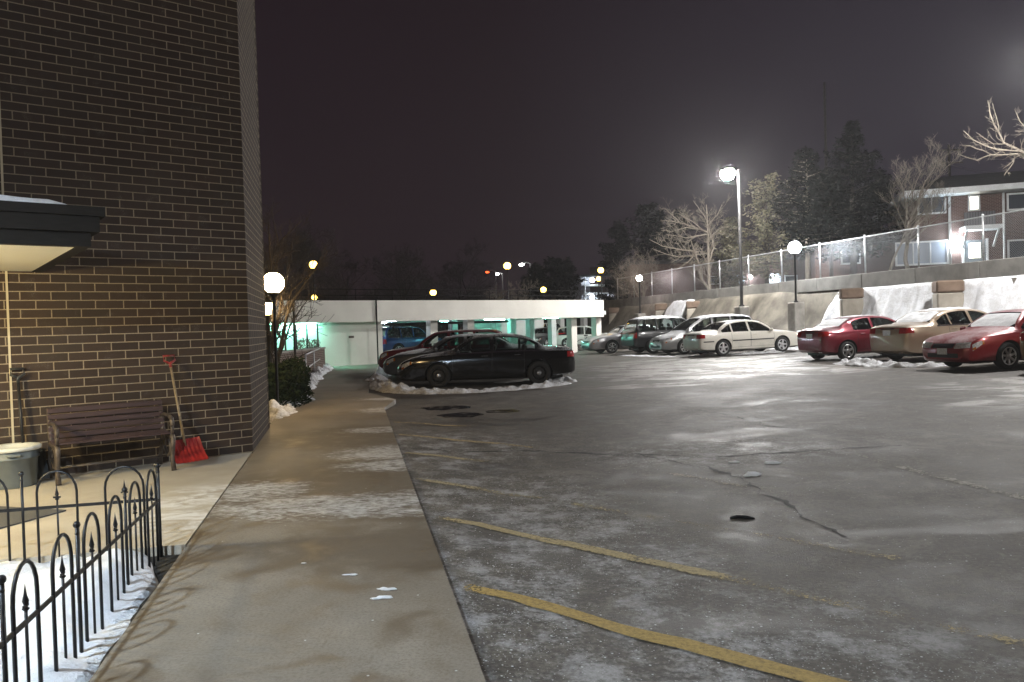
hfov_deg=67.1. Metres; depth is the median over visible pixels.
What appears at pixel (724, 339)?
parked car
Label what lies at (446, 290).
bare tree
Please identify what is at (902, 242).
bare tree
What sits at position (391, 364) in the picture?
parked car
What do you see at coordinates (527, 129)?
sky
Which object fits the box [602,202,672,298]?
conifer tree
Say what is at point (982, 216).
chain link fence
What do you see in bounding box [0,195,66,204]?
roof snow
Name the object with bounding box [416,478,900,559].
bay line
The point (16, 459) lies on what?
storage tub
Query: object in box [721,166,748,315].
pole lamp
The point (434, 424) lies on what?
bay line
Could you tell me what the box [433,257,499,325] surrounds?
bare tree
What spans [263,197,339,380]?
bare tree
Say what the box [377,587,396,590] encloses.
ice lump
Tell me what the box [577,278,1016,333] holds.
embankment
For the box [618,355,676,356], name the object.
snow berm
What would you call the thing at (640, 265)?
bare shrub
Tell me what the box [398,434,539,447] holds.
bay line
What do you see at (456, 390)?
snow berm
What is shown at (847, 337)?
parked car
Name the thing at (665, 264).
brick house
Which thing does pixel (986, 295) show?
bank snow
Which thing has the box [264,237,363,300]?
bare tree
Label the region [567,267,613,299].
white flats
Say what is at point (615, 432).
parking lot
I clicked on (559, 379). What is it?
snow berm
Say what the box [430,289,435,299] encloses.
globe lamp
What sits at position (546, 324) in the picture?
parked car
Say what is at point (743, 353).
snow berm
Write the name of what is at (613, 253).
conifer tree
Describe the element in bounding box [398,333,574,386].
parked car
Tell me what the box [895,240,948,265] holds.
window
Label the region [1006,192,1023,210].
window
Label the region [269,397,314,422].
snow berm
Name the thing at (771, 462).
ice lump
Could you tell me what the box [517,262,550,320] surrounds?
conifer tree
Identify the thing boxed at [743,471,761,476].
ice lump
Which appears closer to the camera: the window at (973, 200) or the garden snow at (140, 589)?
the garden snow at (140, 589)
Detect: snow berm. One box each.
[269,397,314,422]
[308,363,333,389]
[365,373,435,393]
[375,380,571,393]
[548,376,576,382]
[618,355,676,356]
[694,350,780,355]
[833,357,946,367]
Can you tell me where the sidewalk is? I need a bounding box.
[89,364,485,681]
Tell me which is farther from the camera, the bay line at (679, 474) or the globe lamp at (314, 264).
the globe lamp at (314, 264)
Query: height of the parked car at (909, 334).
1.603 m
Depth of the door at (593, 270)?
87.78 m
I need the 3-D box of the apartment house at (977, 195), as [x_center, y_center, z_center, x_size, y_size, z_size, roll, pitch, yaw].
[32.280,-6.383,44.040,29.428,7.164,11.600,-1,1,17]
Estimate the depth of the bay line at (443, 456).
9.89 m
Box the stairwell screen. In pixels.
[270,323,318,349]
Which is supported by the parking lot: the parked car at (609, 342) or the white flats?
the parked car at (609, 342)
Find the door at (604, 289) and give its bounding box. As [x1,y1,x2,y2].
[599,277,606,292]
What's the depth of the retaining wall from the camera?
33.66 m
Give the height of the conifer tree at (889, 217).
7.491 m
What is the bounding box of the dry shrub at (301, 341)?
[293,337,319,348]
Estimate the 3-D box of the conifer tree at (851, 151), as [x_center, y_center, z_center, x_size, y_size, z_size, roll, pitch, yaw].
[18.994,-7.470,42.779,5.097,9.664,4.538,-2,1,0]
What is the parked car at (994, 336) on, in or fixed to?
on the parking lot
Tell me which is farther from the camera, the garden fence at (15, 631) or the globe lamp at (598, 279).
the globe lamp at (598, 279)
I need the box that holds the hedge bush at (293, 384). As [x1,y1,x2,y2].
[267,356,314,406]
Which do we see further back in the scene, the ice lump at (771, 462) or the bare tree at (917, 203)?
the bare tree at (917, 203)
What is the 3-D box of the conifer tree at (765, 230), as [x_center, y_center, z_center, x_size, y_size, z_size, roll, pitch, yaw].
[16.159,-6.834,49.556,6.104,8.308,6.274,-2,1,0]
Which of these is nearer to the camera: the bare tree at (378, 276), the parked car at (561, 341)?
the parked car at (561, 341)
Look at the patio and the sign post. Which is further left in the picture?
the patio
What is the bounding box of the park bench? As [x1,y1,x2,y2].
[46,399,176,485]
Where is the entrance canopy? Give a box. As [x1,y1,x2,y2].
[0,200,105,271]
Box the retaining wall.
[604,256,1023,323]
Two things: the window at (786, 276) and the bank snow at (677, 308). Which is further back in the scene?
the window at (786, 276)
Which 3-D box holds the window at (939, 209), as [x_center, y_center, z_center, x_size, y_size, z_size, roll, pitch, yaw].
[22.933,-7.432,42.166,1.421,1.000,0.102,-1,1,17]
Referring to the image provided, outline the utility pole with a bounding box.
[937,145,962,175]
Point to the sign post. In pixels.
(294, 331)
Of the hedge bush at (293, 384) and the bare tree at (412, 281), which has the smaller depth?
the hedge bush at (293, 384)
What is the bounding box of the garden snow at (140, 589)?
[0,548,157,681]
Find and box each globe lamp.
[264,269,284,402]
[309,261,316,300]
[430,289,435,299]
[504,262,510,299]
[596,276,600,299]
[598,267,603,299]
[635,275,645,330]
[788,239,804,331]
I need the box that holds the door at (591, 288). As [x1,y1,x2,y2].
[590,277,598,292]
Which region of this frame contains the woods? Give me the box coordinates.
[277,280,603,337]
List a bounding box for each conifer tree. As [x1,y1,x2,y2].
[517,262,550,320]
[534,256,586,331]
[591,219,636,300]
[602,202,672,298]
[655,208,710,259]
[695,216,763,288]
[714,170,804,283]
[766,146,856,278]
[773,173,876,276]
[805,120,903,274]
[856,172,904,240]
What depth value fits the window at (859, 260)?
43.50 m
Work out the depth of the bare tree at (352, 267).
74.61 m
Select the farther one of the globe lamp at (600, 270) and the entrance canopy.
the globe lamp at (600, 270)
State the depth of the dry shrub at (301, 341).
32.87 m
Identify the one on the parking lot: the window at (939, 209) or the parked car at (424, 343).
the parked car at (424, 343)
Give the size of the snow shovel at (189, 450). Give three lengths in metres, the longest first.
1.426 x 0.370 x 0.252 m
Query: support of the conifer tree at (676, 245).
on the upper ground
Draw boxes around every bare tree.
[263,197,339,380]
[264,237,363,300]
[265,220,347,300]
[315,249,378,300]
[361,245,446,334]
[363,242,436,333]
[419,237,501,344]
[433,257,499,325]
[485,280,538,299]
[649,190,732,289]
[875,132,965,268]
[888,183,948,270]
[958,100,1023,175]
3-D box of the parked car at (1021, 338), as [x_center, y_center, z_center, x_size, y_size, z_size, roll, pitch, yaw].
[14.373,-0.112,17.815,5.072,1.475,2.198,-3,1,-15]
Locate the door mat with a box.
[0,506,65,528]
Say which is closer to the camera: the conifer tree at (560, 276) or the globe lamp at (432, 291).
the globe lamp at (432, 291)
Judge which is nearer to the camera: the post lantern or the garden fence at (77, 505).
the garden fence at (77, 505)
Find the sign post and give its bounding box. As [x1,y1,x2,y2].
[292,305,295,357]
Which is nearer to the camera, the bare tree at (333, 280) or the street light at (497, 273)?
the bare tree at (333, 280)
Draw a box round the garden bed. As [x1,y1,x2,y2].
[98,554,179,667]
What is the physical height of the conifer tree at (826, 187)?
6.086 m
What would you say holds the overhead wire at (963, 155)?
attached to the utility pole
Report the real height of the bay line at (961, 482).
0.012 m
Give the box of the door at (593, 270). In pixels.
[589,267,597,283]
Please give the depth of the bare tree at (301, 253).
53.86 m
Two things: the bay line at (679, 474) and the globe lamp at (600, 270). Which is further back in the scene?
the globe lamp at (600, 270)
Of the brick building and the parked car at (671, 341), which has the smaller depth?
the brick building
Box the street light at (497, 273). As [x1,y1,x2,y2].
[496,272,503,299]
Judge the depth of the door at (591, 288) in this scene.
87.80 m
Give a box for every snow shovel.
[10,367,49,479]
[162,354,208,463]
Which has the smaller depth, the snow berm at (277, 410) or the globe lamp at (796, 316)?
the snow berm at (277, 410)
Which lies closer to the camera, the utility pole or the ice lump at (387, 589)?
the ice lump at (387, 589)
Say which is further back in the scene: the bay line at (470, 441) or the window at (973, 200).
the window at (973, 200)
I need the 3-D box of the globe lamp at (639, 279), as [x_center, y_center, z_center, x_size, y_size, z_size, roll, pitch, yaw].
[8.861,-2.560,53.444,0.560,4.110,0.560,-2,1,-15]
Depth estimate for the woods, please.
88.66 m
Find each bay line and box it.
[398,422,465,425]
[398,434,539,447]
[406,452,487,461]
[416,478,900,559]
[439,516,1023,645]
[464,584,850,681]
[663,472,803,496]
[859,455,1023,498]
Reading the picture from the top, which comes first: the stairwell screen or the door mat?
the stairwell screen
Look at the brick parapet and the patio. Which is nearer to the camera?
the patio
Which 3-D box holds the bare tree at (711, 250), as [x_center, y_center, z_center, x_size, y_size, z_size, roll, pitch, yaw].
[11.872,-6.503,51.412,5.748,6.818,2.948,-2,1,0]
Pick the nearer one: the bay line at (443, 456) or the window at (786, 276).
the bay line at (443, 456)
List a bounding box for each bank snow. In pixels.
[661,299,693,329]
[769,275,1023,349]
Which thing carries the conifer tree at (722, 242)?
on the upper ground
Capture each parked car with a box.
[378,329,505,368]
[382,326,446,351]
[383,333,534,374]
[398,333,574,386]
[458,326,462,343]
[520,327,566,344]
[544,323,564,331]
[557,326,606,346]
[581,324,655,352]
[620,315,694,353]
[649,314,752,353]
[683,319,797,355]
[797,315,894,359]
[866,307,986,359]
[922,309,1023,368]
[1018,331,1023,359]
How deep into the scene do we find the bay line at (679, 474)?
8.04 m
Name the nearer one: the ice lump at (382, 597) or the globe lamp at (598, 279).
the ice lump at (382, 597)
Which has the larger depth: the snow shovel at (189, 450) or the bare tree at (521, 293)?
the bare tree at (521, 293)
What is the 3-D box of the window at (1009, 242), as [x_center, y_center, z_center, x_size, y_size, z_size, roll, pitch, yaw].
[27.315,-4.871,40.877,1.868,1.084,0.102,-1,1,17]
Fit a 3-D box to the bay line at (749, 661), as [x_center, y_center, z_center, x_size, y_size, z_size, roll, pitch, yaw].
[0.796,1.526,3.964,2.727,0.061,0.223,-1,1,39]
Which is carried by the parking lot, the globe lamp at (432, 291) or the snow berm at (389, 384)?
the snow berm at (389, 384)
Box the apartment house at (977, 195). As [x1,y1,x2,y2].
[798,171,1023,278]
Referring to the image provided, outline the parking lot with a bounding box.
[369,345,1023,681]
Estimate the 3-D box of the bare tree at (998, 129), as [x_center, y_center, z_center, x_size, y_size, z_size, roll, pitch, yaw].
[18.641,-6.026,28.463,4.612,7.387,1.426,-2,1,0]
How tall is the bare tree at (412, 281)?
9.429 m
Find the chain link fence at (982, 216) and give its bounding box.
[617,209,1023,298]
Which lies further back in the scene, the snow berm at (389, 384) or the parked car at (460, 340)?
the parked car at (460, 340)
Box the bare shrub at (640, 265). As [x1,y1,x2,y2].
[610,243,673,301]
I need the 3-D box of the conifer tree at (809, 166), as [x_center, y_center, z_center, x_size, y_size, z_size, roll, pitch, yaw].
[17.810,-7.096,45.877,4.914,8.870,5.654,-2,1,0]
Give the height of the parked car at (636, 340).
1.869 m
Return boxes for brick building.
[0,0,269,476]
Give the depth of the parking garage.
37.87 m
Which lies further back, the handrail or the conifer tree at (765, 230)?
the conifer tree at (765, 230)
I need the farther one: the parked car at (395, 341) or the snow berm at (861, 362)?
the parked car at (395, 341)
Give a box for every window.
[769,274,780,282]
[784,275,797,281]
[840,248,860,264]
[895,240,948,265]
[917,196,946,214]
[962,238,988,262]
[968,195,979,210]
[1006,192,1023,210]
[1007,239,1023,257]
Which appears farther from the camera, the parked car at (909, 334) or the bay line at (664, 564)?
the parked car at (909, 334)
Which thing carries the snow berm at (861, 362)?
on the parking lot
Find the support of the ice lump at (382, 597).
on the sidewalk
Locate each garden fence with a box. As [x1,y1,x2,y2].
[0,463,159,562]
[0,463,162,681]
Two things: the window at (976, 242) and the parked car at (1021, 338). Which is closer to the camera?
the parked car at (1021, 338)
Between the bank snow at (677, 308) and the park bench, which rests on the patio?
the park bench
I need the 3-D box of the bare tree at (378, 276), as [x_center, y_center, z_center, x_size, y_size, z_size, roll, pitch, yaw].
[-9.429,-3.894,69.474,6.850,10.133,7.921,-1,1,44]
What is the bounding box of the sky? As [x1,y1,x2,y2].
[255,0,1023,330]
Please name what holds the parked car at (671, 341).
on the parking lot
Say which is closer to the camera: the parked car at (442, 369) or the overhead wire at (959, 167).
the parked car at (442, 369)
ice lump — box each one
[370,595,392,599]
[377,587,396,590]
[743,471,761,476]
[764,461,780,463]
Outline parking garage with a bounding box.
[265,288,605,366]
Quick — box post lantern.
[265,296,272,362]
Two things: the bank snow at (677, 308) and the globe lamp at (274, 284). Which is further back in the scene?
the bank snow at (677, 308)
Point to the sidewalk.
(321, 486)
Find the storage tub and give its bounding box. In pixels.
[0,442,41,489]
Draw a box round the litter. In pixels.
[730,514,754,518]
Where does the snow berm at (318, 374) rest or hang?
on the sidewalk
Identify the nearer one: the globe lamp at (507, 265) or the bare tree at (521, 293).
the globe lamp at (507, 265)
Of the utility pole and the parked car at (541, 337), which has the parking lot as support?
the parked car at (541, 337)
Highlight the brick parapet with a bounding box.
[272,347,325,380]
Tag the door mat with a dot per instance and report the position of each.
(16, 519)
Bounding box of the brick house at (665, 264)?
[620,255,804,297]
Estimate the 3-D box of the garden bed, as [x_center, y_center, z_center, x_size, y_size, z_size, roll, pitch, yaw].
[-4.646,1.913,-1.072,10.600,0.230,13.790,-2,1,0]
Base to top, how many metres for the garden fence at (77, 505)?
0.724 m
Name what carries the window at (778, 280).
in the brick house at (665, 264)
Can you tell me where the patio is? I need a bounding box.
[0,452,251,562]
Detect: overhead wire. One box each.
[894,165,997,195]
[901,152,1018,180]
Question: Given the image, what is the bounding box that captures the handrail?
[305,346,324,372]
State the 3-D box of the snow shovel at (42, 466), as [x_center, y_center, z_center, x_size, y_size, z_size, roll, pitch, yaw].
[-5.447,0.920,8.580,0.420,1.265,0.252,-4,-2,-38]

